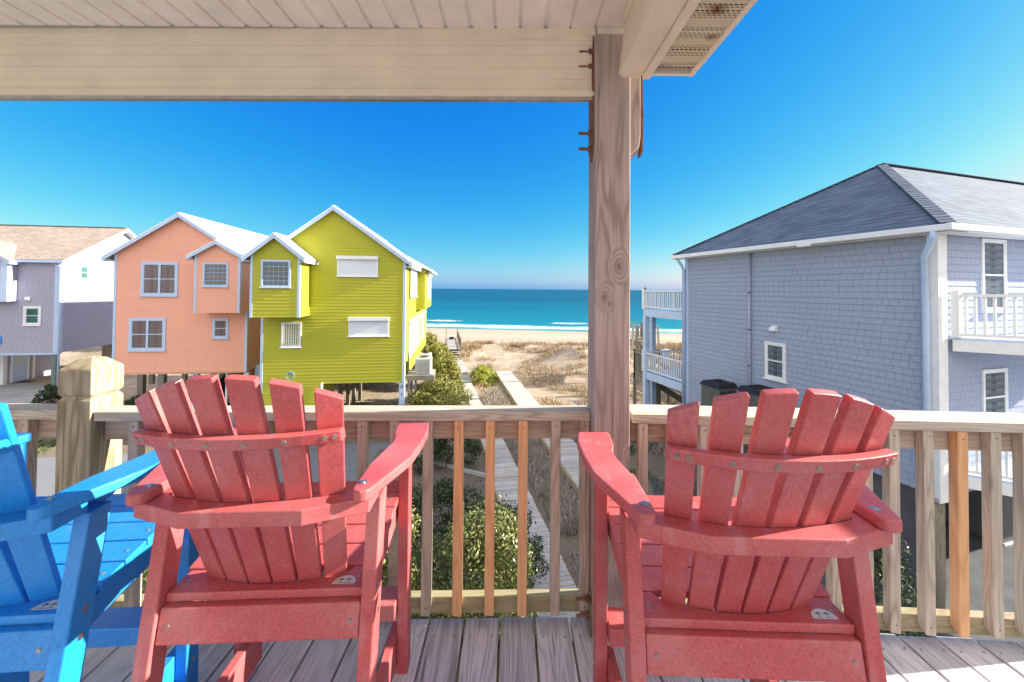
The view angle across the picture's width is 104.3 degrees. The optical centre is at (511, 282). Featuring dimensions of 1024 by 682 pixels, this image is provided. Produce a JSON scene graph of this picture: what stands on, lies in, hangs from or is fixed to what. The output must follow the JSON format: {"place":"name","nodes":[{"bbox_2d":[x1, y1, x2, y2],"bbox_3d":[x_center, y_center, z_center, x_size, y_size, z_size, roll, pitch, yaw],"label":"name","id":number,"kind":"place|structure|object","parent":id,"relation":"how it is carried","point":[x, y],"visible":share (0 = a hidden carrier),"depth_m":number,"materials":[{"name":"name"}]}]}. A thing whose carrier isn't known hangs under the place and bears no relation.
{"place":"outdoors","nodes":[
{"label":"outdoors","id":0,"kind":"place"},
{"bbox_2d":[0,367,62,392],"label":"parking floor","id":1,"kind":"structure","parent":0,"point":[22,388],"depth_m":26.21,"materials":[{"name":"concrete"}]},
{"bbox_2d":[0,224,135,385],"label":"lavender house","id":2,"kind":"structure","parent":1,"relation":"on","point":[56,290],"depth_m":26.86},
{"bbox_2d":[10,355,29,382],"bbox_3d":[-34.797,5.808,28.175,0.080,2.360,1.191,1,-1,-8],"label":"door","id":3,"kind":"structure","parent":2,"relation":"in","point":[19,364],"depth_m":28.13,"materials":[{"name":"white paint"}]},
{"bbox_2d":[22,306,41,325],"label":"window","id":4,"kind":"structure","parent":2,"relation":"in","point":[31,314],"depth_m":25.73,"materials":[{"name":"white paint"}]},
{"bbox_2d":[79,265,90,280],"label":"window","id":5,"kind":"structure","parent":2,"relation":"in","point":[83,269],"depth_m":27.66,"materials":[{"name":"white paint"}]},
{"bbox_2d":[36,442,389,586],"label":"driveway","id":6,"kind":"structure","parent":0,"point":[45,485],"depth_m":15.02,"materials":[{"name":"concrete"}]},
{"bbox_2d":[220,373,243,402],"bbox_3d":[-16.457,6.226,24.363,2.210,1.720,4.742,1,-1,-7],"label":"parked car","id":7,"kind":"object","parent":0,"point":[222,380],"visible":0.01,"depth_m":23.16,"materials":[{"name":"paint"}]},
{"bbox_2d":[9,328,696,635],"bbox_3d":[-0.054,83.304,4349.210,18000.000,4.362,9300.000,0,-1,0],"label":"ground","id":8,"kind":"structure","parent":0,"point":[380,393],"depth_m":28.81,"materials":[{"name":"beige sand"}]},
{"bbox_2d":[0,393,42,402],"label":"driveway apron","id":9,"kind":"object","parent":8,"relation":"on","point":[16,397],"depth_m":24.12,"materials":[{"name":"concrete"}]},
{"bbox_2d":[37,438,55,455],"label":"ground cover","id":10,"kind":"object","parent":8,"relation":"on","point":[45,445],"visible":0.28,"depth_m":16.83,"materials":[{"name":"plant"}]},
{"bbox_2d":[31,382,62,403],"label":"shrub","id":11,"kind":"object","parent":8,"relation":"on","point":[49,392],"visible":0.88,"depth_m":22.88,"materials":[{"name":"green plant"}]},
{"bbox_2d":[123,391,146,404],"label":"shrub","id":12,"kind":"object","parent":8,"relation":"on","point":[130,401],"visible":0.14,"depth_m":19.28,"materials":[{"name":"green plant"}]},
{"bbox_2d":[122,566,176,593],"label":"shrub","id":13,"kind":"object","parent":8,"relation":"on","point":[144,574],"visible":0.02,"depth_m":6.26,"materials":[{"name":"green plant"}]},
{"bbox_2d":[101,212,268,404],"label":"peach house","id":14,"kind":"structure","parent":8,"relation":"on","point":[181,295],"depth_m":20.26,"materials":[{"name":"orange wood"}]},
{"bbox_2d":[126,318,165,351],"bbox_3d":[-18.434,2.652,20.108,1.768,1.702,0.093,1,-1,-7],"label":"window","id":15,"kind":"structure","parent":14,"relation":"in","point":[144,348],"depth_m":20.12,"materials":[{"name":"white glass"}]},
{"bbox_2d":[138,262,178,296],"bbox_3d":[-17.915,-0.148,20.218,1.795,1.771,0.093,1,-1,-7],"label":"window","id":16,"kind":"structure","parent":14,"relation":"in","point":[143,293],"depth_m":20.23,"materials":[{"name":"white glass"}]},
{"bbox_2d":[202,262,228,286],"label":"window","id":17,"kind":"structure","parent":14,"relation":"in","point":[219,270],"depth_m":19.64,"materials":[{"name":"white glass"}]},
{"bbox_2d":[212,318,228,338],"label":"window","id":18,"kind":"structure","parent":14,"relation":"in","point":[214,336],"depth_m":20.55,"materials":[{"name":"white glass"}]},
{"bbox_2d":[241,205,436,404],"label":"lime house","id":19,"kind":"structure","parent":8,"relation":"on","point":[339,296],"depth_m":18.20,"materials":[{"name":"wood"}]},
{"bbox_2d":[259,260,290,287],"bbox_3d":[-9.925,-0.345,16.706,1.240,1.192,0.093,1,-1,-8],"label":"window","id":20,"kind":"structure","parent":19,"relation":"in","point":[269,279],"depth_m":16.72,"materials":[{"name":"white glass"}]},
{"bbox_2d":[280,322,301,347],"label":"window","id":21,"kind":"structure","parent":19,"relation":"in","point":[299,323],"depth_m":17.89,"materials":[{"name":"white paint"}]},
{"bbox_2d":[336,255,378,276],"bbox_3d":[-7.095,-0.721,18.288,1.886,0.970,0.158,1,-1,-8],"label":"window","id":22,"kind":"structure","parent":19,"relation":"in","point":[347,266],"depth_m":18.31,"materials":[{"name":"white paint"}]},
{"bbox_2d":[347,317,389,336],"bbox_3d":[-6.598,2.066,18.313,1.867,0.905,0.158,1,-1,-8],"label":"window","id":23,"kind":"structure","parent":19,"relation":"in","point":[357,326],"depth_m":18.33,"materials":[{"name":"white paint"}]},
{"bbox_2d":[408,317,416,357],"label":"window","id":24,"kind":"structure","parent":19,"relation":"in","point":[411,350],"depth_m":20.86,"materials":[{"name":"white paint"}]},
{"bbox_2d":[410,265,417,297],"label":"window","id":25,"kind":"structure","parent":19,"relation":"in","point":[413,273],"depth_m":21.37,"materials":[{"name":"white paint"}]},
{"bbox_2d":[415,314,420,348],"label":"window","id":26,"kind":"structure","parent":19,"relation":"in","point":[418,316],"depth_m":23.67,"materials":[{"name":"white paint"}]},
{"bbox_2d":[420,310,425,339],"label":"window","id":27,"kind":"structure","parent":19,"relation":"in","point":[422,335],"depth_m":27.78,"materials":[{"name":"white paint"}]},
{"bbox_2d":[427,273,431,298],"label":"window","id":28,"kind":"structure","parent":19,"relation":"in","point":[429,275],"depth_m":25.87,"materials":[{"name":"white paint"}]},
{"bbox_2d":[381,496,452,638],"bbox_3d":[-2.084,5.090,6.542,2.502,3.778,1.906,1,-1,-23],"label":"shrub","id":29,"kind":"object","parent":8,"relation":"on","point":[415,570],"visible":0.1,"depth_m":6.71,"materials":[{"name":"green plant"}]},
{"bbox_2d":[406,369,435,402],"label":"unit platform","id":30,"kind":"structure","parent":8,"relation":"on","point":[411,376],"depth_m":19.04,"materials":[{"name":"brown wood"}]},
{"bbox_2d":[415,356,431,374],"bbox_3d":[-4.310,4.043,19.467,0.789,0.811,0.789,1,-1,-8],"label":"air conditioner","id":31,"kind":"object","parent":30,"relation":"on","point":[423,365],"visible":1,"depth_m":19.09,"materials":[{"name":"grey paint"}]},
{"bbox_2d":[420,352,431,355],"bbox_3d":[-4.391,4.027,20.264,0.588,0.871,0.588,1,-1,-8],"label":"air conditioner","id":32,"kind":"object","parent":30,"relation":"on","point":[425,353],"visible":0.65,"depth_m":20.08,"materials":[{"name":"grey paint"}]},
{"bbox_2d":[421,330,442,351],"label":"yaupon bush","id":33,"kind":"object","parent":8,"relation":"on","point":[430,340],"visible":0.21,"depth_m":33.39,"materials":[{"name":"green plant"}]},
{"bbox_2d":[382,467,484,589],"bbox_3d":[-1.543,5.642,8.859,3.612,2.753,2.375,0,-1,0],"label":"shrub","id":34,"kind":"object","parent":8,"relation":"on","point":[445,487],"visible":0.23,"depth_m":8.94,"materials":[{"name":"green plant"}]},
{"bbox_2d":[372,449,498,553],"bbox_3d":[-2.712,7.032,13.585,5.141,0.104,6.872,1,-1,-5],"label":"planting bed","id":35,"kind":"object","parent":8,"relation":"on","point":[470,480],"visible":0.13,"depth_m":13.95,"materials":[{"name":"brown soil"}]},
{"bbox_2d":[413,439,482,474],"bbox_3d":[-2.534,6.132,15.299,2.978,1.969,2.029,0,-1,0],"label":"shrub","id":36,"kind":"object","parent":35,"relation":"on","point":[471,447],"visible":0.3,"depth_m":14.89,"materials":[{"name":"green plant"}]},
{"bbox_2d":[406,376,474,404],"bbox_3d":[-3.580,5.885,19.403,4.021,2.597,2.598,0,-1,0],"label":"yaupon bush","id":37,"kind":"object","parent":8,"relation":"on","point":[443,387],"visible":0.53,"depth_m":19.09,"materials":[{"name":"green plant"}]},
{"bbox_2d":[421,342,459,382],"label":"yaupon bush","id":38,"kind":"object","parent":8,"relation":"on","point":[437,349],"visible":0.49,"depth_m":27.69,"materials":[{"name":"green plant"}]},
{"bbox_2d":[413,341,473,367],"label":"dune grass","id":39,"kind":"structure","parent":8,"relation":"on","point":[463,353],"depth_m":39.44,"materials":[{"name":"beige plant"}]},
{"bbox_2d":[428,355,465,397],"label":"yaupon bush","id":40,"kind":"object","parent":8,"relation":"on","point":[448,367],"visible":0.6,"depth_m":23.30,"materials":[{"name":"green plant"}]},
{"bbox_2d":[418,453,484,477],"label":"garden curb","id":41,"kind":"structure","parent":8,"relation":"on","point":[472,472],"depth_m":14.64,"materials":[{"name":"concrete"}]},
{"bbox_2d":[445,329,461,353],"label":"dune crossover","id":42,"kind":"object","parent":8,"relation":"on","point":[451,344],"visible":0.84,"depth_m":42.49,"materials":[{"name":"grey wood"}]},
{"bbox_2d":[458,364,467,373],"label":"path slab","id":43,"kind":"structure","parent":8,"relation":"on","point":[463,368],"depth_m":32.49,"materials":[{"name":"grey concrete"}]},
{"bbox_2d":[461,374,470,382],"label":"path slab","id":44,"kind":"structure","parent":8,"relation":"on","point":[465,378],"depth_m":29.32,"materials":[{"name":"grey concrete"}]},
{"bbox_2d":[462,383,478,399],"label":"path slab","id":45,"kind":"structure","parent":8,"relation":"on","point":[471,388],"depth_m":25.95,"materials":[{"name":"grey concrete"}]},
{"bbox_2d":[467,399,482,404],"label":"path slab","id":46,"kind":"structure","parent":8,"relation":"on","point":[476,402],"depth_m":23.28,"materials":[{"name":"grey concrete"}]},
{"bbox_2d":[412,491,545,640],"bbox_3d":[-0.533,5.233,6.646,2.759,3.492,1.822,0,-1,0],"label":"shrub","id":47,"kind":"object","parent":8,"relation":"on","point":[473,535],"visible":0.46,"depth_m":6.46,"materials":[{"name":"green plant"}]},
{"bbox_2d":[470,364,497,386],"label":"shrub","id":48,"kind":"object","parent":8,"relation":"on","point":[479,372],"visible":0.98,"depth_m":29.36,"materials":[{"name":"green plant"}]},
{"bbox_2d":[479,438,517,477],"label":"boardwalk","id":49,"kind":"structure","parent":8,"relation":"on","point":[505,465],"depth_m":15.36,"materials":[{"name":"grey wood"}]},
{"bbox_2d":[477,495,548,587],"bbox_3d":[-0.007,5.846,8.555,1.560,2.341,1.426,0,-1,25],"label":"shrub","id":50,"kind":"object","parent":8,"relation":"on","point":[538,539],"visible":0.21,"depth_m":8.52,"materials":[{"name":"green plant"}]},
{"bbox_2d":[495,371,578,494],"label":"boardwalk","id":51,"kind":"structure","parent":8,"relation":"on","point":[514,388],"depth_m":16.91,"materials":[{"name":"grey wood"}]},
{"bbox_2d":[495,476,579,640],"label":"boardwalk","id":52,"kind":"structure","parent":8,"relation":"on","point":[506,485],"depth_m":10.82,"materials":[{"name":"grey wood"}]},
{"bbox_2d":[443,336,681,347],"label":"sea oats","id":53,"kind":"object","parent":8,"relation":"on","point":[546,341],"visible":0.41,"depth_m":45.61,"materials":[{"name":"beige plant"}]},
{"bbox_2d":[455,341,681,405],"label":"dune grass","id":54,"kind":"structure","parent":8,"relation":"on","point":[548,353],"depth_m":31.20,"materials":[{"name":"beige plant"}]},
{"bbox_2d":[457,339,681,352],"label":"dune grass","id":55,"kind":"structure","parent":8,"relation":"on","point":[476,345],"depth_m":43.64,"materials":[{"name":"beige plant"}]},
{"bbox_2d":[571,404,664,495],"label":"dead grass","id":56,"kind":"structure","parent":8,"relation":"on","point":[658,450],"depth_m":16.94,"materials":[{"name":"brown plant"}]},
{"bbox_2d":[575,440,664,492],"bbox_3d":[4.581,7.061,14.920,4.172,0.108,7.768,0,-1,0],"label":"ground cover","id":57,"kind":"object","parent":8,"relation":"on","point":[631,450],"visible":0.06,"depth_m":15.01,"materials":[{"name":"plant"}]},
{"bbox_2d":[630,322,675,366],"bbox_3d":[9.576,5.972,29.560,6.508,5.830,3.664,0,-1,17],"label":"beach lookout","id":58,"kind":"object","parent":8,"relation":"on","point":[637,341],"visible":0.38,"depth_m":28.87,"materials":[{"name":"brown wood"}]},
{"bbox_2d":[633,347,685,404],"bbox_3d":[7.669,5.484,20.242,3.586,4.054,1.994,1,-1,-22],"label":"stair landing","id":59,"kind":"object","parent":8,"relation":"on","point":[638,373],"visible":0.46,"depth_m":19.71,"materials":[{"name":"wood"}]},
{"bbox_2d":[633,372,681,404],"bbox_3d":[8.174,6.249,22.242,0.120,1.400,5.334,1,-1,-13],"label":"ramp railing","id":60,"kind":"object","parent":59,"relation":"attached to","point":[640,394],"visible":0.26,"depth_m":21.74,"materials":[{"name":"brown wood"}]},
{"bbox_2d":[662,349,681,395],"bbox_3d":[10.599,6.364,25.943,1.525,3.934,0.300,0,-1,0],"label":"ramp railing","id":61,"kind":"object","parent":8,"relation":"on","point":[667,354],"visible":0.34,"depth_m":25.83,"materials":[{"name":"white wood"}]},
{"bbox_2d":[642,163,1023,608],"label":"shingled house","id":62,"kind":"structure","parent":8,"relation":"on","point":[887,286],"depth_m":10.09,"materials":[{"name":"grey wood"}]},
{"bbox_2d":[762,341,787,383],"bbox_3d":[7.957,2.406,12.072,0.093,1.159,0.768,1,-1,-17],"label":"window","id":63,"kind":"structure","parent":62,"relation":"in","point":[782,379],"depth_m":12.05,"materials":[{"name":"white paint"}]},
{"bbox_2d":[981,368,1008,412],"bbox_3d":[10.920,2.598,8.997,0.911,1.280,0.055,1,-1,-17],"label":"window","id":64,"kind":"structure","parent":62,"relation":"in","point":[985,371],"depth_m":9.03,"materials":[{"name":"white paint"}]},
{"bbox_2d":[980,238,1011,312],"bbox_3d":[10.972,-0.145,9.035,0.979,1.672,0.093,1,-1,-17],"label":"window","id":65,"kind":"structure","parent":62,"relation":"in","point":[983,240],"depth_m":9.06,"materials":[{"name":"white paint"}]},
{"bbox_2d":[0,0,1023,290],"label":"sky","id":66,"kind":"structure","parent":0,"point":[802,98],"materials":[{"name":"blue"}]},
{"bbox_2d":[29,617,1023,681],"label":"deck","id":67,"kind":"structure","parent":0,"point":[480,652],"depth_m":1.49,"materials":[{"name":"grey wood"}]},
{"bbox_2d":[6,403,56,495],"bbox_3d":[-3.114,0.927,1.640,2.598,0.843,0.095,0,-1,0],"label":"deck railing","id":68,"kind":"object","parent":67,"relation":"on","point":[36,420],"visible":0.19,"depth_m":1.62,"materials":[{"name":"brown wood"}]},
{"bbox_2d":[55,356,123,493],"bbox_3d":[-1.740,0.999,1.635,0.135,1.385,0.135,0,-1,0],"label":"newel post","id":69,"kind":"object","parent":67,"relation":"on","point":[88,387],"visible":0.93,"depth_m":1.58,"materials":[{"name":"beige wood"}]},
{"bbox_2d":[0,402,199,681],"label":"adirondack chair","id":70,"kind":"object","parent":67,"relation":"on","point":[74,561],"visible":0.77,"depth_m":0.99,"materials":[{"name":"blue plastic"}]},
{"bbox_2d":[125,374,428,681],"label":"adirondack chair","id":71,"kind":"object","parent":67,"relation":"on","point":[234,505],"visible":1,"depth_m":1.02,"materials":[{"name":"red plastic"}]},
{"bbox_2d":[94,405,589,617],"bbox_3d":[-0.674,0.946,1.647,1.986,0.843,0.093,0,-1,-1],"label":"deck railing","id":72,"kind":"object","parent":67,"relation":"on","point":[365,424],"visible":0.48,"depth_m":1.62,"materials":[{"name":"brown wood"}]},
{"bbox_2d":[576,34,643,642],"bbox_3d":[0.402,0.377,1.639,0.269,2.760,0.140,0,-1,0],"label":"porch post","id":73,"kind":"object","parent":67,"relation":"attached to","point":[614,133],"visible":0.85,"depth_m":1.58,"materials":[{"name":"wood"}]},
{"bbox_2d":[0,0,757,101],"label":"porch roof","id":74,"kind":"structure","parent":73,"relation":"on","point":[324,50],"depth_m":1.64,"materials":[{"name":"wood"}]},
{"bbox_2d":[577,388,901,681],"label":"adirondack chair","id":75,"kind":"object","parent":67,"relation":"on","point":[749,563],"visible":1,"depth_m":0.93,"materials":[{"name":"red plastic"}]},
{"bbox_2d":[630,404,1023,638],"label":"deck railing","id":76,"kind":"object","parent":67,"relation":"on","point":[990,436],"visible":0.34,"depth_m":1.55,"materials":[{"name":"brown wood"}]},
{"bbox_2d":[480,386,579,613],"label":"dead grass","id":77,"kind":"structure","parent":0,"point":[538,467],"depth_m":13.86,"materials":[{"name":"beige plant"}]},
{"bbox_2d":[426,289,681,332],"bbox_3d":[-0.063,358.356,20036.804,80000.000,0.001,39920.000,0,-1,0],"label":"sea","id":78,"kind":"structure","parent":0,"point":[531,309],"depth_m":162.22,"materials":[{"name":"liquid"}]},
{"bbox_2d":[699,379,737,405],"bbox_3d":[6.828,3.775,13.159,0.824,1.011,0.824,1,-1,-17],"label":"trash can","id":79,"kind":"object","parent":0,"point":[711,389],"visible":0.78,"depth_m":12.97,"materials":[{"name":"grey paint"}]},
{"bbox_2d":[736,384,774,406],"bbox_3d":[7.240,3.661,11.614,0.886,1.191,0.886,1,-1,-17],"label":"trash can","id":80,"kind":"object","parent":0,"point":[753,391],"visible":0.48,"depth_m":11.47,"materials":[{"name":"grey paint"}]},
{"bbox_2d":[649,478,1023,642],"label":"parking floor","id":81,"kind":"structure","parent":0,"point":[976,572],"depth_m":9.41,"materials":[{"name":"grey concrete"}]},
{"bbox_2d":[824,535,939,637],"bbox_3d":[6.398,5.478,6.827,1.487,3.107,1.494,0,-1,0],"label":"shrub","id":82,"kind":"object","parent":81,"relation":"on","point":[878,568],"visible":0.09,"depth_m":6.62,"materials":[{"name":"green plant"}]}
]}

